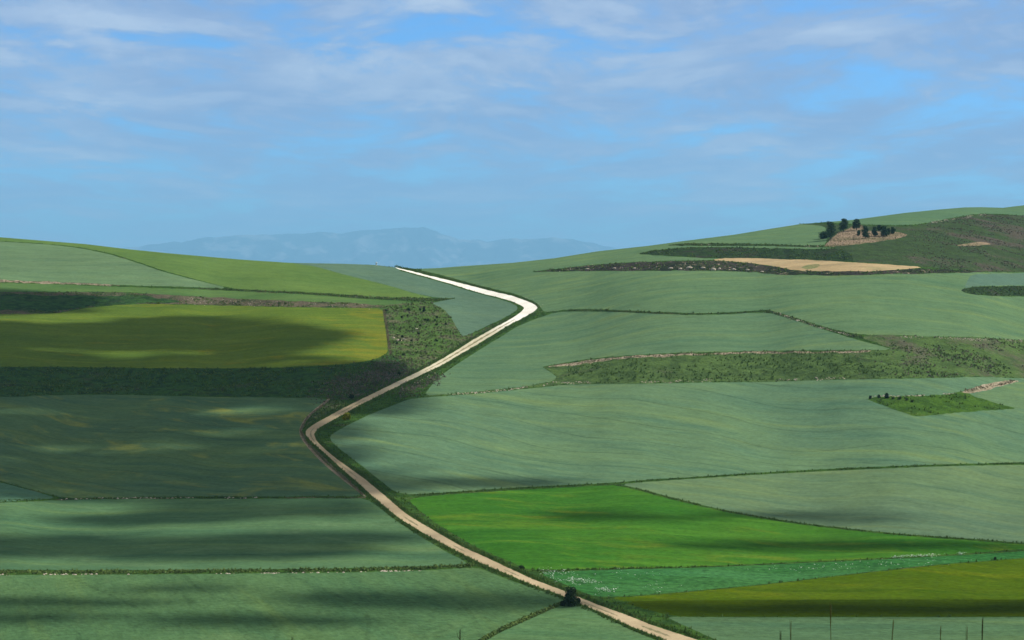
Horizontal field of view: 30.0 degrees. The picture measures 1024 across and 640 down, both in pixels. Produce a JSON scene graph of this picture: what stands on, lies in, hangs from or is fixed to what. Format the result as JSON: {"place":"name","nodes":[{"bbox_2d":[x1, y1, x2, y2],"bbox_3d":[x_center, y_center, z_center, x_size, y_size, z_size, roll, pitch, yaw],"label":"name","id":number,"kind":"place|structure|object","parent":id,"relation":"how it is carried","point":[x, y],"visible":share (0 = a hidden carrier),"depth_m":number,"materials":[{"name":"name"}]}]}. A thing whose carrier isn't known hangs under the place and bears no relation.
{"place":"outdoors","nodes":[
{"label":"outdoors","id":0,"kind":"place"},
{"bbox_2d":[0,483,52,501],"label":"crop field","id":1,"kind":"structure","parent":0,"point":[9,492],"depth_m":535.82,"materials":[{"name":"green plant"}]},
{"bbox_2d":[0,279,117,285],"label":"earth bank","id":2,"kind":"structure","parent":0,"point":[42,282],"depth_m":1072.45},
{"bbox_2d":[0,294,180,310],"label":"grass bank","id":3,"kind":"structure","parent":0,"point":[34,302],"depth_m":1013.99,"materials":[{"name":"green plant"}]},
{"bbox_2d":[0,242,223,287],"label":"crop field","id":4,"kind":"structure","parent":0,"point":[37,262],"depth_m":1125.49,"materials":[{"name":"green plant"}]},
{"bbox_2d":[0,395,359,497],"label":"crop field","id":5,"kind":"structure","parent":0,"point":[80,446],"depth_m":619.36,"materials":[{"name":"green plant"}]},
{"bbox_2d":[0,292,382,313],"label":"earth bank","id":6,"kind":"structure","parent":0,"point":[203,301],"depth_m":1019.37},
{"bbox_2d":[0,304,387,367],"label":"crop field","id":7,"kind":"structure","parent":0,"point":[164,335],"depth_m":888.60,"materials":[{"name":"plant"}]},
{"bbox_2d":[0,356,407,400],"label":"grass bank","id":8,"kind":"structure","parent":0,"point":[305,374],"depth_m":762.29,"materials":[{"name":"green plant"}]},
{"bbox_2d":[0,283,410,304],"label":"crop field","id":9,"kind":"structure","parent":0,"point":[13,287],"depth_m":1045.93,"materials":[{"name":"green plant"}]},
{"bbox_2d":[55,496,365,499],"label":"earth bank","id":10,"kind":"structure","parent":0,"point":[218,498],"depth_m":530.39,"materials":[{"name":"green plant"}]},
{"bbox_2d":[0,237,427,297],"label":"crop field","id":11,"kind":"structure","parent":0,"point":[256,275],"depth_m":1120.07,"materials":[{"name":"green plant"}]},
{"bbox_2d":[0,498,465,569],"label":"crop field","id":12,"kind":"structure","parent":0,"point":[138,534],"depth_m":465.67,"materials":[{"name":"green plant"}]},
{"bbox_2d":[0,568,562,639],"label":"crop field","id":13,"kind":"structure","parent":0,"point":[470,603],"depth_m":368.60,"materials":[{"name":"green plant"}]},
{"bbox_2d":[196,288,452,301],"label":"earth bank","id":14,"kind":"structure","parent":0,"point":[344,296],"depth_m":1026.97,"materials":[{"name":"green plant"}]},
{"bbox_2d":[306,400,346,425],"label":"scrub slope","id":15,"kind":"structure","parent":0,"point":[327,405],"depth_m":687.02,"materials":[{"name":"green plant"}]},
{"bbox_2d":[299,398,365,496],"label":"grass verge","id":16,"kind":"structure","parent":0,"point":[321,460],"depth_m":586.26,"materials":[{"name":"green plant"}]},
{"bbox_2d":[122,227,615,268],"bbox_3d":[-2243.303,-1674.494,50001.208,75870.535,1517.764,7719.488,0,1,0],"label":"mountains","id":17,"kind":"structure","parent":0,"point":[419,248],"depth_m":49282.19,"materials":[{"name":"blue stone"}]},
{"bbox_2d":[295,263,516,335],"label":"crop field","id":18,"kind":"structure","parent":0,"point":[468,312],"depth_m":1040.63,"materials":[{"name":"green plant"}]},
{"bbox_2d":[380,301,511,375],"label":"scrub slope","id":19,"kind":"structure","parent":0,"point":[443,313],"depth_m":898.39,"materials":[{"name":"green plant"}]},
{"bbox_2d":[306,268,695,639],"bbox_3d":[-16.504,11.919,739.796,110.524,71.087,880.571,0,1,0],"label":"dirt road","id":20,"kind":"structure","parent":0,"point":[528,309],"depth_m":531.16,"materials":[{"name":"beige soil"}]},
{"bbox_2d":[425,319,514,370],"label":"grass strip","id":21,"kind":"object","parent":20,"relation":"on","point":[469,345],"depth_m":866.45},
{"bbox_2d":[582,601,617,615],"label":"grass strip","id":22,"kind":"object","parent":20,"relation":"on","point":[600,608],"depth_m":363.90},
{"bbox_2d":[642,626,668,635],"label":"grass strip","id":23,"kind":"object","parent":20,"relation":"on","point":[656,631],"depth_m":340.24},
{"bbox_2d":[0,213,1023,639],"bbox_3d":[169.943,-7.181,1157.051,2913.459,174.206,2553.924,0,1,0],"label":"ground","id":24,"kind":"structure","parent":0,"point":[364,410],"depth_m":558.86,"materials":[{"name":"green plant"}]},
{"bbox_2d":[341,412,350,419],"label":"bush","id":25,"kind":"object","parent":24,"relation":"on","point":[347,416],"visible":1,"depth_m":658.72,"materials":[{"name":"green plant"}]},
{"bbox_2d":[1,225,1016,494],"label":"dry grass","id":26,"kind":"structure","parent":24,"relation":"on","point":[561,363],"depth_m":771.91,"materials":[{"name":"plant"}]},
{"bbox_2d":[0,213,1022,639],"bbox_3d":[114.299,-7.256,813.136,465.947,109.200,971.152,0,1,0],"label":"hedge grass","id":27,"kind":"structure","parent":24,"relation":"on","point":[356,569],"depth_m":413.59,"materials":[{"name":"green plant"}]},
{"bbox_2d":[0,213,1022,574],"bbox_3d":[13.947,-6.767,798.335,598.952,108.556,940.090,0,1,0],"label":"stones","id":28,"kind":"object","parent":24,"relation":"on","point":[570,383],"visible":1,"depth_m":731.13,"materials":[{"name":"grey stone"}]},
{"bbox_2d":[0,242,1023,423],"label":"scrub","id":29,"kind":"object","parent":24,"relation":"on","point":[321,412],"visible":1,"depth_m":898.93,"materials":[{"name":"green plant"}]},
{"bbox_2d":[0,302,1023,413],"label":"bank grass","id":30,"kind":"structure","parent":24,"relation":"on","point":[579,372],"depth_m":754.86,"materials":[{"name":"green plant"}]},
{"bbox_2d":[0,310,1023,571],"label":"margin grass","id":31,"kind":"structure","parent":24,"relation":"on","point":[604,484],"depth_m":526.60,"materials":[{"name":"green plant"}]},
{"bbox_2d":[308,214,1023,407],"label":"heath","id":32,"kind":"object","parent":24,"relation":"on","point":[386,375],"visible":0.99,"depth_m":783.95,"materials":[{"name":"green plant"}]},
{"bbox_2d":[0,0,1023,248],"label":"sky","id":33,"kind":"structure","parent":0,"point":[618,124],"materials":[{"name":"blue"}]},
{"bbox_2d":[488,605,653,639],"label":"crop field","id":34,"kind":"structure","parent":0,"point":[573,622],"depth_m":342.98,"materials":[{"name":"green plant"}]},
{"bbox_2d":[564,586,579,605],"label":"bush","id":35,"kind":"object","parent":34,"relation":"on","point":[570,597],"visible":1,"depth_m":364.99,"materials":[{"name":"green plant"}]},
{"bbox_2d":[426,311,889,394],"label":"crop field","id":36,"kind":"structure","parent":0,"point":[523,354],"depth_m":818.58,"materials":[{"name":"green plant"}]},
{"bbox_2d":[330,377,1023,493],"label":"crop field","id":37,"kind":"structure","parent":0,"point":[572,434],"depth_m":633.74,"materials":[{"name":"green plant"}]},
{"bbox_2d":[549,350,867,366],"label":"earth bank","id":38,"kind":"structure","parent":0,"point":[656,355],"depth_m":771.66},
{"bbox_2d":[410,485,1023,569],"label":"crop field","id":39,"kind":"structure","parent":0,"point":[598,527],"depth_m":462.98,"materials":[{"name":"green plant"}]},
{"bbox_2d":[575,310,862,337],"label":"grass bank","id":40,"kind":"structure","parent":0,"point":[846,333],"depth_m":862.16,"materials":[{"name":"green plant"}]},
{"bbox_2d":[422,224,1023,339],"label":"crop field","id":41,"kind":"structure","parent":0,"point":[936,304],"depth_m":921.64,"materials":[{"name":"green plant"}]},
{"bbox_2d":[818,231,827,238],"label":"pine tree","id":42,"kind":"object","parent":41,"relation":"on","point":[822,235],"visible":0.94,"depth_m":1083.33,"materials":[{"name":"green plant"}]},
{"bbox_2d":[424,335,1023,396],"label":"grass bank","id":43,"kind":"structure","parent":0,"point":[1013,359],"depth_m":748.52,"materials":[{"name":"green plant"}]},
{"bbox_2d":[639,247,852,261],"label":"grass bank","id":44,"kind":"structure","parent":0,"point":[708,252],"depth_m":1040.58,"materials":[{"name":"green plant"}]},
{"bbox_2d":[669,243,823,246],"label":"earth bank","id":45,"kind":"structure","parent":0,"point":[726,244],"depth_m":1077.83,"materials":[{"name":"green plant"}]},
{"bbox_2d":[536,260,980,275],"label":"earth bank","id":46,"kind":"structure","parent":0,"point":[675,265],"depth_m":1001.14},
{"bbox_2d":[543,551,1023,596],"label":"crop field","id":47,"kind":"structure","parent":0,"point":[630,582],"depth_m":407.49,"materials":[{"name":"green plant"}]},
{"bbox_2d":[540,551,964,594],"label":"white flowers","id":48,"kind":"object","parent":47,"relation":"on","point":[895,556],"visible":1,"depth_m":401.23,"materials":[{"name":"white plant"}]},
{"bbox_2d":[802,264,819,268],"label":"stubble field","id":49,"kind":"structure","parent":0,"point":[812,266],"depth_m":975.77,"materials":[{"name":"green plant"}]},
{"bbox_2d":[714,258,919,271],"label":"stubble field","id":50,"kind":"structure","parent":0,"point":[794,264],"depth_m":976.30,"materials":[{"name":"beige plant"}]},
{"bbox_2d":[614,558,1023,601],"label":"crop field","id":51,"kind":"structure","parent":0,"point":[999,580],"depth_m":392.73,"materials":[{"name":"green plant"}]},
{"bbox_2d":[625,465,1023,542],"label":"crop field","id":52,"kind":"structure","parent":0,"point":[985,502],"depth_m":522.20,"materials":[{"name":"green plant"}]},
{"bbox_2d":[626,599,1023,616],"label":"crop field","id":53,"kind":"structure","parent":0,"point":[891,608],"depth_m":366.32,"materials":[{"name":"plant"}]},
{"bbox_2d":[830,605,830,636],"bbox_3d":[1.089,1.624,6.564,0.016,1.317,0.009,0,1,0],"label":"weed stalk","id":54,"kind":"object","parent":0,"point":[830,620],"visible":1,"depth_m":6.55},
{"bbox_2d":[670,617,1023,639],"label":"crop field","id":55,"kind":"structure","parent":0,"point":[854,628],"depth_m":344.02,"materials":[{"name":"green plant"}]},
{"bbox_2d":[806,214,1023,271],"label":"scrub slope","id":56,"kind":"structure","parent":0,"point":[901,251],"depth_m":1053.61,"materials":[{"name":"green plant"}]},
{"bbox_2d":[824,221,835,239],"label":"pine tree","id":57,"kind":"object","parent":56,"relation":"on","point":[830,230],"visible":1,"depth_m":1072.84,"materials":[{"name":"green plant"}]},
{"bbox_2d":[825,225,905,246],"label":"clearing","id":58,"kind":"structure","parent":56,"relation":"on","point":[849,238],"depth_m":1070.40,"materials":[{"name":"brown soil"}]},
{"bbox_2d":[838,218,848,230],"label":"pine tree","id":59,"kind":"object","parent":58,"relation":"on","point":[844,223],"visible":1,"depth_m":1108.17,"materials":[{"name":"green plant"}]},
{"bbox_2d":[852,219,860,229],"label":"pine tree","id":60,"kind":"object","parent":58,"relation":"on","point":[856,223],"visible":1,"depth_m":1109.58,"materials":[{"name":"green plant"}]},
{"bbox_2d":[861,225,869,237],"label":"pine tree","id":61,"kind":"object","parent":58,"relation":"on","point":[865,233],"visible":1,"depth_m":1065.89,"materials":[{"name":"green plant"}]},
{"bbox_2d":[871,226,877,235],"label":"pine tree","id":62,"kind":"object","parent":58,"relation":"on","point":[874,230],"visible":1,"depth_m":1074.63,"materials":[{"name":"green plant"}]},
{"bbox_2d":[880,225,889,235],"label":"pine tree","id":63,"kind":"object","parent":58,"relation":"on","point":[884,232],"visible":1,"depth_m":1074.17,"materials":[{"name":"green plant"}]},
{"bbox_2d":[958,242,988,245],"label":"bare patch","id":64,"kind":"object","parent":56,"relation":"on","point":[976,243],"visible":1,"depth_m":1078.92,"materials":[{"name":"beige soil"}]},
{"bbox_2d":[833,205,1023,224],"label":"crop field","id":65,"kind":"structure","parent":0,"point":[914,218],"depth_m":1226.88,"materials":[{"name":"green plant"}]},
{"bbox_2d":[868,392,1013,415],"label":"grass bank","id":66,"kind":"structure","parent":0,"point":[940,404],"depth_m":668.39,"materials":[{"name":"green plant"}]},
{"bbox_2d":[963,380,1018,392],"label":"earth bank","id":67,"kind":"structure","parent":0,"point":[978,389],"depth_m":709.65,"materials":[{"name":"brown soil"}]},
{"bbox_2d":[962,286,1023,295],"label":"grass bank","id":68,"kind":"structure","parent":0,"point":[992,292],"depth_m":936.96,"materials":[{"name":"green plant"}]},
{"bbox_2d":[965,273,1023,287],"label":"crop field","id":69,"kind":"structure","parent":0,"point":[1003,279],"depth_m":969.55,"materials":[{"name":"green plant"}]},
{"bbox_2d":[976,382,1023,408],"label":"crop field","id":70,"kind":"structure","parent":0,"point":[1011,395],"depth_m":700.15,"materials":[{"name":"green plant"}]}
]}

